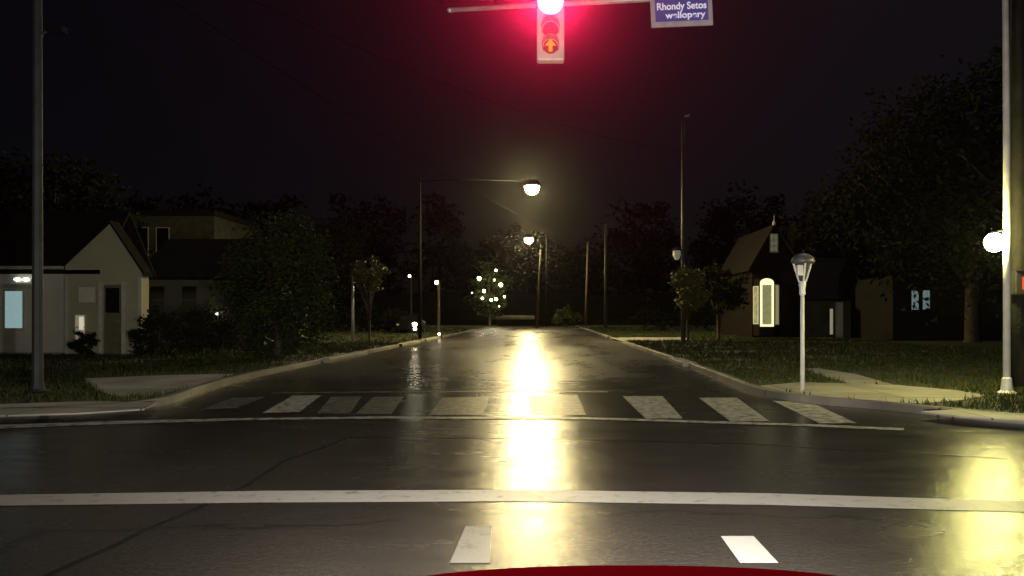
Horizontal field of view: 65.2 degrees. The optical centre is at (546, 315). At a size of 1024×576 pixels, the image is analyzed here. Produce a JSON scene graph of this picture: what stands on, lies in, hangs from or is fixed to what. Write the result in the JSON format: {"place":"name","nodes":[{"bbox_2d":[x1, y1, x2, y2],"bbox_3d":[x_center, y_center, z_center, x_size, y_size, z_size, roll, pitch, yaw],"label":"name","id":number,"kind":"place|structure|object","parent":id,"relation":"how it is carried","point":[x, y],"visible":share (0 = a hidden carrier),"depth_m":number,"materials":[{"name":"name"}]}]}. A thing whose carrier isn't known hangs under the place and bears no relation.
{"place":"outdoors","nodes":[
{"label":"outdoors","id":0,"kind":"place"},
{"bbox_2d":[0,401,156,416],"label":"sidewalk","id":1,"kind":"structure","parent":0,"point":[130,406],"depth_m":11.90,"materials":[{"name":"concrete"}]},
{"bbox_2d":[84,374,232,397],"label":"sidewalk","id":2,"kind":"structure","parent":0,"point":[121,386],"depth_m":16.55,"materials":[{"name":"concrete"}]},
{"bbox_2d":[0,325,495,403],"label":"grass verge","id":3,"kind":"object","parent":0,"point":[76,389],"depth_m":21.47,"materials":[{"name":"plant"}]},
{"bbox_2d":[26,0,67,392],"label":"steel pole","id":4,"kind":"object","parent":3,"relation":"on","point":[37,384],"visible":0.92,"depth_m":14.44,"materials":[{"name":"grey metal"}]},
{"bbox_2d":[171,0,581,241],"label":"overhead cable","id":5,"kind":"object","parent":4,"relation":"attached to","point":[328,101],"visible":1,"depth_m":25.43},
{"bbox_2d":[252,0,674,149],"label":"overhead cable","id":6,"kind":"object","parent":4,"relation":"attached to","point":[432,78],"visible":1,"depth_m":23.80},
{"bbox_2d":[0,211,155,356],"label":"cream house","id":7,"kind":"structure","parent":3,"relation":"on","point":[98,272],"depth_m":27.94,"materials":[{"name":"beige paint"}]},
{"bbox_2d":[0,289,0,330],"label":"window","id":8,"kind":"structure","parent":7,"relation":"in","point":[0,289],"depth_m":27.98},
{"bbox_2d":[1,289,25,330],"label":"window","id":9,"kind":"structure","parent":7,"relation":"in","point":[13,299],"depth_m":27.98,"materials":[{"name":"blue glass"}]},
{"bbox_2d":[72,314,86,341],"bbox_3d":[-16.121,0.413,27.660,0.472,0.961,0.120,0,0,0],"label":"window","id":10,"kind":"structure","parent":7,"relation":"in","point":[80,320],"depth_m":27.67,"materials":[{"name":"white glass"}]},
{"bbox_2d":[75,286,97,304],"bbox_3d":[-15.886,-0.709,27.660,0.722,0.656,0.120,0,0,0],"label":"window","id":11,"kind":"structure","parent":7,"relation":"in","point":[86,295],"depth_m":27.67,"materials":[{"name":"beige glass"}]},
{"bbox_2d":[104,285,120,353],"bbox_3d":[-15.000,0.155,27.649,0.582,2.470,0.098,0,0,0],"label":"door","id":12,"kind":"structure","parent":7,"relation":"in","point":[112,293],"depth_m":27.66,"materials":[{"name":"brown wood"}]},
{"bbox_2d":[0,141,157,252],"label":"broadleaf tree","id":13,"kind":"object","parent":3,"relation":"on","point":[84,189],"visible":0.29,"depth_m":43.22,"materials":[{"name":"green plant"}]},
{"bbox_2d":[68,331,99,356],"bbox_3d":[-15.491,0.990,26.839,0.979,1.013,0.845,0,0,0],"label":"shrub","id":14,"kind":"object","parent":3,"relation":"on","point":[79,347],"visible":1,"depth_m":26.74,"materials":[{"name":"green plant"}]},
{"bbox_2d":[128,304,191,356],"bbox_3d":[-12.924,0.507,26.722,2.055,1.990,1.913,0,0,0],"label":"shrub","id":15,"kind":"object","parent":3,"relation":"on","point":[149,322],"visible":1,"depth_m":26.74,"materials":[{"name":"green plant"}]},
{"bbox_2d":[130,210,257,258],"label":"pale block","id":16,"kind":"structure","parent":3,"relation":"on","point":[186,224],"depth_m":62.00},
{"bbox_2d":[137,227,148,255],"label":"window","id":17,"kind":"structure","parent":16,"relation":"in","point":[144,231],"depth_m":61.97,"materials":[{"name":"black glass"}]},
{"bbox_2d":[156,227,169,251],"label":"window","id":18,"kind":"structure","parent":16,"relation":"in","point":[162,233],"depth_m":61.97,"materials":[{"name":"black glass"}]},
{"bbox_2d":[160,305,243,352],"bbox_3d":[-12.887,0.503,29.929,3.416,1.998,2.249,0,0,0],"label":"shrub","id":19,"kind":"object","parent":3,"relation":"on","point":[194,334],"visible":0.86,"depth_m":29.87,"materials":[{"name":"green plant"}]},
{"bbox_2d":[149,239,306,344],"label":"grey house","id":20,"kind":"structure","parent":3,"relation":"on","point":[181,267],"depth_m":38.00,"materials":[{"name":"grey paint"}]},
{"bbox_2d":[149,285,165,315],"bbox_3d":[-18.468,-0.735,37.960,0.864,1.462,0.120,0,0,0],"label":"window","id":21,"kind":"structure","parent":20,"relation":"in","point":[157,293],"depth_m":37.97,"materials":[{"name":"grey glass"}]},
{"bbox_2d":[180,285,197,315],"bbox_3d":[-16.948,-0.735,37.960,0.864,1.462,0.120,0,0,0],"label":"window","id":22,"kind":"structure","parent":20,"relation":"in","point":[189,293],"depth_m":37.97,"materials":[{"name":"grey glass"}]},
{"bbox_2d":[209,293,215,344],"bbox_3d":[-15.836,0.144,37.974,0.323,2.492,0.048,0,0,0],"label":"door","id":23,"kind":"structure","parent":20,"relation":"in","point":[212,300],"depth_m":37.95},
{"bbox_2d":[195,209,347,358],"bbox_3d":[-8.803,-1.057,25.938,4.710,5.094,4.279,0,0,-21],"label":"broadleaf tree","id":24,"kind":"object","parent":3,"relation":"on","point":[270,260],"visible":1,"depth_m":25.49,"materials":[{"name":"green plant"}]},
{"bbox_2d":[286,208,391,329],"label":"broadleaf tree","id":25,"kind":"object","parent":3,"relation":"on","point":[342,239],"visible":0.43,"depth_m":76.81,"materials":[{"name":"green plant"}]},
{"bbox_2d":[351,278,353,342],"bbox_3d":[-9.680,-0.250,40.000,0.170,3.500,0.162,0,0,0],"label":"steel pole","id":26,"kind":"object","parent":3,"relation":"on","point":[352,318],"visible":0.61,"depth_m":39.94,"materials":[{"name":"grey metal"}]},
{"bbox_2d":[348,255,391,342],"bbox_3d":[-8.880,-0.789,40.002,2.376,4.558,1.858,0,0,0],"label":"young tree","id":27,"kind":"object","parent":3,"relation":"on","point":[363,274],"visible":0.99,"depth_m":39.81,"materials":[{"name":"green plant"}]},
{"bbox_2d":[381,307,413,332],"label":"shrub","id":28,"kind":"object","parent":3,"relation":"on","point":[394,317],"visible":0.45,"depth_m":65.76,"materials":[{"name":"green plant"}]},
{"bbox_2d":[394,315,425,332],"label":"parked car","id":29,"kind":"object","parent":3,"relation":"on","point":[406,322],"visible":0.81,"depth_m":62.24,"materials":[{"name":"paint"}]},
{"bbox_2d":[408,274,411,330],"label":"post lamp","id":30,"kind":"object","parent":3,"relation":"on","point":[409,275],"visible":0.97,"depth_m":71.95,"materials":[{"name":"grey metal"}]},
{"bbox_2d":[434,279,439,333],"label":"post lamp","id":31,"kind":"object","parent":3,"relation":"on","point":[437,281],"visible":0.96,"depth_m":59.92,"materials":[{"name":"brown metal"}]},
{"bbox_2d":[418,174,540,338],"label":"street lamp","id":32,"kind":"object","parent":3,"relation":"on","point":[531,186],"visible":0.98,"depth_m":47.93,"materials":[{"name":"metal"}]},
{"bbox_2d":[462,257,513,325],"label":"broadleaf tree","id":33,"kind":"object","parent":3,"relation":"on","point":[489,299],"visible":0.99,"depth_m":111.40,"materials":[{"name":"green plant"}]},
{"bbox_2d":[267,353,344,363],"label":"driveway","id":34,"kind":"structure","parent":0,"point":[299,359],"depth_m":25.64,"materials":[{"name":"concrete"}]},
{"bbox_2d":[0,0,1009,294],"label":"sky","id":35,"kind":"structure","parent":0,"point":[148,90],"materials":[{"name":"black"}]},
{"bbox_2d":[0,326,1023,575],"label":"road","id":36,"kind":"structure","parent":0,"point":[598,376],"depth_m":7.57,"materials":[{"name":"grey asphalt"}]},
{"bbox_2d":[44,437,350,575],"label":"tar seam","id":37,"kind":"object","parent":36,"relation":"on","point":[263,474],"visible":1,"depth_m":5.77,"materials":[{"name":"black asphalt"}]},
{"bbox_2d":[200,397,263,409],"bbox_3d":[-5.368,1.496,13.799,0.548,0.001,1.979,0,0,-6],"label":"crosswalk stripe","id":38,"kind":"object","parent":36,"relation":"on","point":[235,402],"visible":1,"depth_m":13.68,"materials":[{"name":"paint"}]},
{"bbox_2d":[0,325,497,416],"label":"kerb","id":39,"kind":"structure","parent":36,"relation":"on","point":[177,396],"depth_m":17.01,"materials":[{"name":"concrete"}]},
{"bbox_2d":[263,395,320,412],"bbox_3d":[-4.314,1.496,13.738,0.546,0.001,2.698,0,0,-8],"label":"crosswalk stripe","id":40,"kind":"object","parent":36,"relation":"on","point":[295,403],"visible":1,"depth_m":13.52,"materials":[{"name":"paint"}]},
{"bbox_2d":[317,396,361,412],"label":"crosswalk stripe","id":41,"kind":"object","parent":36,"relation":"on","point":[339,404],"visible":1,"depth_m":13.37,"materials":[{"name":"paint"}]},
{"bbox_2d":[318,351,366,362],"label":"kerb","id":42,"kind":"structure","parent":36,"relation":"on","point":[334,358],"depth_m":27.50,"materials":[{"name":"concrete"}]},
{"bbox_2d":[356,396,403,413],"bbox_3d":[-2.785,1.496,13.520,0.554,0.001,2.688,0,0,-6],"label":"crosswalk stripe","id":43,"kind":"object","parent":36,"relation":"on","point":[380,405],"visible":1,"depth_m":13.37,"materials":[{"name":"paint"}]},
{"bbox_2d":[399,340,419,346],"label":"kerb","id":44,"kind":"structure","parent":36,"relation":"on","point":[408,343],"depth_m":41.02,"materials":[{"name":"concrete"}]},
{"bbox_2d":[424,337,439,341],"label":"kerb","id":45,"kind":"structure","parent":36,"relation":"on","point":[429,339],"depth_m":48.89,"materials":[{"name":"concrete"}]},
{"bbox_2d":[272,391,607,392],"bbox_3d":[-2.070,1.496,15.761,6.598,0.001,0.388,0,0,-2],"label":"crosswalk edge line","id":46,"kind":"object","parent":36,"relation":"on","point":[438,391],"visible":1,"depth_m":15.85,"materials":[{"name":"paint"}]},
{"bbox_2d":[0,416,903,429],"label":"crosswalk edge line","id":47,"kind":"object","parent":36,"relation":"on","point":[285,418],"visible":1,"depth_m":11.42,"materials":[{"name":"paint"}]},
{"bbox_2d":[429,397,488,414],"bbox_3d":[-1.441,1.496,13.447,0.874,0.001,2.700,0,0,-2],"label":"crosswalk stripe","id":48,"kind":"object","parent":36,"relation":"on","point":[461,406],"visible":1,"depth_m":13.22,"materials":[{"name":"paint"}]},
{"bbox_2d":[450,526,490,562],"bbox_3d":[-0.466,1.496,5.274,0.242,0.001,0.850,0,0,0],"label":"lane marking","id":49,"kind":"object","parent":36,"relation":"on","point":[473,545],"visible":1,"depth_m":5.19,"materials":[{"name":"paint"}]},
{"bbox_2d":[0,490,1023,511],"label":"stop line","id":50,"kind":"object","parent":36,"relation":"on","point":[517,495],"visible":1,"depth_m":6.56,"materials":[{"name":"paint"}]},
{"bbox_2d":[336,388,720,391],"bbox_3d":[-0.382,1.498,16.244,7.710,0.001,0.607,0,0,1],"label":"tar seam","id":51,"kind":"object","parent":36,"relation":"on","point":[527,388],"visible":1,"depth_m":16.30,"materials":[{"name":"black asphalt"}]},
{"bbox_2d":[523,233,546,326],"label":"street lamp","id":52,"kind":"object","parent":36,"relation":"on","point":[528,238],"visible":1,"depth_m":99.91,"materials":[{"name":"metal"}]},
{"bbox_2d":[536,250,541,327],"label":"utility pole","id":53,"kind":"object","parent":36,"relation":"on","point":[537,311],"visible":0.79,"depth_m":97.89,"materials":[{"name":"brown wood"}]},
{"bbox_2d":[528,395,585,414],"bbox_3d":[0.128,1.496,13.588,0.951,0.001,3.047,0,0,0],"label":"crosswalk stripe","id":54,"kind":"object","parent":36,"relation":"on","point":[555,404],"visible":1,"depth_m":13.37,"materials":[{"name":"paint"}]},
{"bbox_2d":[428,565,835,575],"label":"red car","id":55,"kind":"object","parent":36,"relation":"on","point":[630,570],"visible":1,"depth_m":1.82,"materials":[{"name":"paint"}]},
{"bbox_2d":[623,396,681,417],"bbox_3d":[1.795,1.496,13.324,0.748,0.001,3.272,0,0,0],"label":"crosswalk stripe","id":56,"kind":"object","parent":36,"relation":"on","point":[653,406],"visible":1,"depth_m":13.22,"materials":[{"name":"paint"}]},
{"bbox_2d":[669,358,696,366],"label":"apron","id":57,"kind":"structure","parent":36,"relation":"on","point":[682,362],"depth_m":24.29,"materials":[{"name":"concrete"}]},
{"bbox_2d":[381,437,1004,458],"bbox_3d":[1.261,1.498,9.377,7.412,0.001,0.522,0,0,12],"label":"tar seam","id":58,"kind":"object","parent":36,"relation":"on","point":[720,443],"visible":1,"depth_m":9.40,"materials":[{"name":"black asphalt"}]},
{"bbox_2d":[700,398,768,420],"bbox_3d":[3.054,1.496,13.022,0.703,0.001,3.331,0,0,3],"label":"crosswalk stripe","id":59,"kind":"object","parent":36,"relation":"on","point":[733,409],"visible":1,"depth_m":12.80,"materials":[{"name":"paint"}]},
{"bbox_2d":[721,536,777,562],"bbox_3d":[1.291,1.496,5.145,0.236,0.001,0.591,0,0,0],"label":"lane marking","id":60,"kind":"object","parent":36,"relation":"on","point":[747,549],"visible":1,"depth_m":5.10,"materials":[{"name":"paint"}]},
{"bbox_2d":[575,325,1023,423],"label":"kerb","id":61,"kind":"structure","parent":36,"relation":"on","point":[837,401],"depth_m":13.57,"materials":[{"name":"concrete"}]},
{"bbox_2d":[774,401,854,422],"bbox_3d":[4.206,1.496,12.619,0.613,0.001,2.955,0,0,4],"label":"crosswalk stripe","id":62,"kind":"object","parent":36,"relation":"on","point":[816,413],"visible":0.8,"depth_m":12.40,"materials":[{"name":"paint"}]},
{"bbox_2d":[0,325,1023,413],"bbox_3d":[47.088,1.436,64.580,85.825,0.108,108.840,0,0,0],"label":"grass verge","id":63,"kind":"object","parent":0,"point":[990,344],"depth_m":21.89,"materials":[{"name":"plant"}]},
{"bbox_2d":[550,304,584,327],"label":"shrub","id":64,"kind":"object","parent":63,"relation":"on","point":[568,319],"visible":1,"depth_m":103.68,"materials":[{"name":"green plant"}]},
{"bbox_2d":[584,242,588,325],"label":"utility pole","id":65,"kind":"object","parent":63,"relation":"on","point":[586,302],"visible":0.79,"depth_m":103.88,"materials":[{"name":"brown wood"}]},
{"bbox_2d":[604,224,606,326],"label":"utility pole","id":66,"kind":"object","parent":63,"relation":"on","point":[605,276],"visible":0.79,"depth_m":95.87,"materials":[{"name":"brown wood"}]},
{"bbox_2d":[672,114,689,340],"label":"steel pole","id":67,"kind":"object","parent":63,"relation":"on","point":[677,252],"visible":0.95,"depth_m":42.91,"materials":[{"name":"grey metal"}]},
{"bbox_2d":[668,264,710,341],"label":"young tree","id":68,"kind":"object","parent":63,"relation":"on","point":[687,296],"visible":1,"depth_m":42.34,"materials":[{"name":"green plant"}]},
{"bbox_2d":[690,260,753,338],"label":"young tree","id":69,"kind":"object","parent":63,"relation":"on","point":[719,278],"visible":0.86,"depth_m":45.70,"materials":[{"name":"green plant"}]},
{"bbox_2d":[447,0,1015,394],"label":"signal mast","id":70,"kind":"object","parent":63,"relation":"on","point":[1006,383],"visible":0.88,"depth_m":13.96,"materials":[{"name":"grey metal"}]},
{"bbox_2d":[537,0,563,63],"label":"traffic light","id":71,"kind":"object","parent":70,"relation":"hanging from","point":[550,31],"visible":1,"depth_m":13.68,"materials":[{"name":"metal"}]},
{"bbox_2d":[650,0,712,27],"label":"street sign","id":72,"kind":"object","parent":70,"relation":"hanging from","point":[675,13],"visible":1,"depth_m":13.87,"materials":[{"name":"metal"}]},
{"bbox_2d":[984,229,1004,251],"bbox_3d":[7.835,-1.322,13.970,0.353,0.403,0.325,0,0,0],"label":"globe lamp","id":73,"kind":"object","parent":70,"relation":"attached to","point":[994,241],"visible":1,"depth_m":13.87,"materials":[{"name":"white glass"}]},
{"bbox_2d":[720,220,853,337],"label":"brick house","id":74,"kind":"structure","parent":63,"relation":"on","point":[764,256],"depth_m":50.95,"materials":[{"name":"brown brick"}]},
{"bbox_2d":[769,234,778,252],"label":"window","id":75,"kind":"structure","parent":74,"relation":"in","point":[773,237],"depth_m":49.98,"materials":[{"name":"grey glass"}]},
{"bbox_2d":[828,308,834,335],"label":"window","id":76,"kind":"structure","parent":74,"relation":"in","point":[831,310],"depth_m":51.18,"materials":[{"name":"white glass"}]},
{"bbox_2d":[773,160,911,257],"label":"broadleaf tree","id":77,"kind":"object","parent":63,"relation":"on","point":[816,219],"visible":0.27,"depth_m":60.69,"materials":[{"name":"green plant"}]},
{"bbox_2d":[809,55,1002,342],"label":"broadleaf tree","id":78,"kind":"object","parent":63,"relation":"on","point":[922,233],"visible":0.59,"depth_m":40.87,"materials":[{"name":"green plant"}]},
{"bbox_2d":[838,230,1002,340],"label":"house","id":79,"kind":"structure","parent":63,"relation":"on","point":[874,316],"depth_m":45.00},
{"bbox_2d":[910,290,919,310],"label":"window","id":80,"kind":"structure","parent":79,"relation":"in","point":[917,297],"depth_m":44.98,"materials":[{"name":"blue glass"}]},
{"bbox_2d":[921,290,931,310],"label":"window","id":81,"kind":"structure","parent":79,"relation":"in","point":[926,293],"depth_m":44.98,"materials":[{"name":"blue glass"}]},
{"bbox_2d":[902,40,1009,305],"bbox_3d":[23.111,-6.255,35.191,14.210,15.490,14.942,0,0,0],"label":"broadleaf tree","id":82,"kind":"object","parent":63,"relation":"on","point":[982,127],"visible":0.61,"depth_m":36.42,"materials":[{"name":"green plant"}]},
{"bbox_2d":[1010,0,1023,388],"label":"utility pole","id":83,"kind":"object","parent":63,"relation":"on","point":[1017,150],"visible":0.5,"depth_m":14.89,"materials":[{"name":"brown wood"}]},
{"bbox_2d":[1011,269,1023,294],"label":"pedestrian signal","id":84,"kind":"object","parent":83,"relation":"attached to","point":[1017,281],"visible":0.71,"depth_m":14.60,"materials":[{"name":"red"}]},
{"bbox_2d":[311,291,720,325],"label":"hill","id":85,"kind":"structure","parent":0,"point":[455,309],"depth_m":147.34,"materials":[{"name":"green plant"}]},
{"bbox_2d":[65,178,947,297],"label":"distant wood","id":86,"kind":"object","parent":85,"relation":"on","point":[646,265],"visible":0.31,"depth_m":190.27,"materials":[{"name":"green plant"}]},
{"bbox_2d":[491,315,534,319],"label":"retaining wall","id":87,"kind":"structure","parent":85,"relation":"on","point":[528,317],"depth_m":126.70,"materials":[{"name":"concrete"}]},
{"bbox_2d":[612,337,689,340],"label":"driveway","id":88,"kind":"structure","parent":0,"point":[646,338],"depth_m":48.85,"materials":[{"name":"concrete"}]},
{"bbox_2d":[806,368,892,384],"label":"sidewalk","id":89,"kind":"structure","parent":0,"point":[851,378],"depth_m":17.91,"materials":[{"name":"concrete"}]},
{"bbox_2d":[761,382,983,403],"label":"sidewalk","id":90,"kind":"structure","parent":0,"point":[893,393],"depth_m":14.56,"materials":[{"name":"concrete"}]},
{"bbox_2d":[791,249,814,391],"bbox_3d":[4.666,0.109,14.550,0.430,2.661,0.419,0,0,0],"label":"lantern post","id":91,"kind":"object","parent":90,"relation":"on","point":[802,262],"visible":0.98,"depth_m":14.51,"materials":[{"name":"grey metal"}]},
{"bbox_2d":[922,409,1023,421],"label":"sidewalk","id":92,"kind":"structure","parent":0,"point":[981,415],"depth_m":11.18,"materials":[{"name":"concrete"}]}
]}

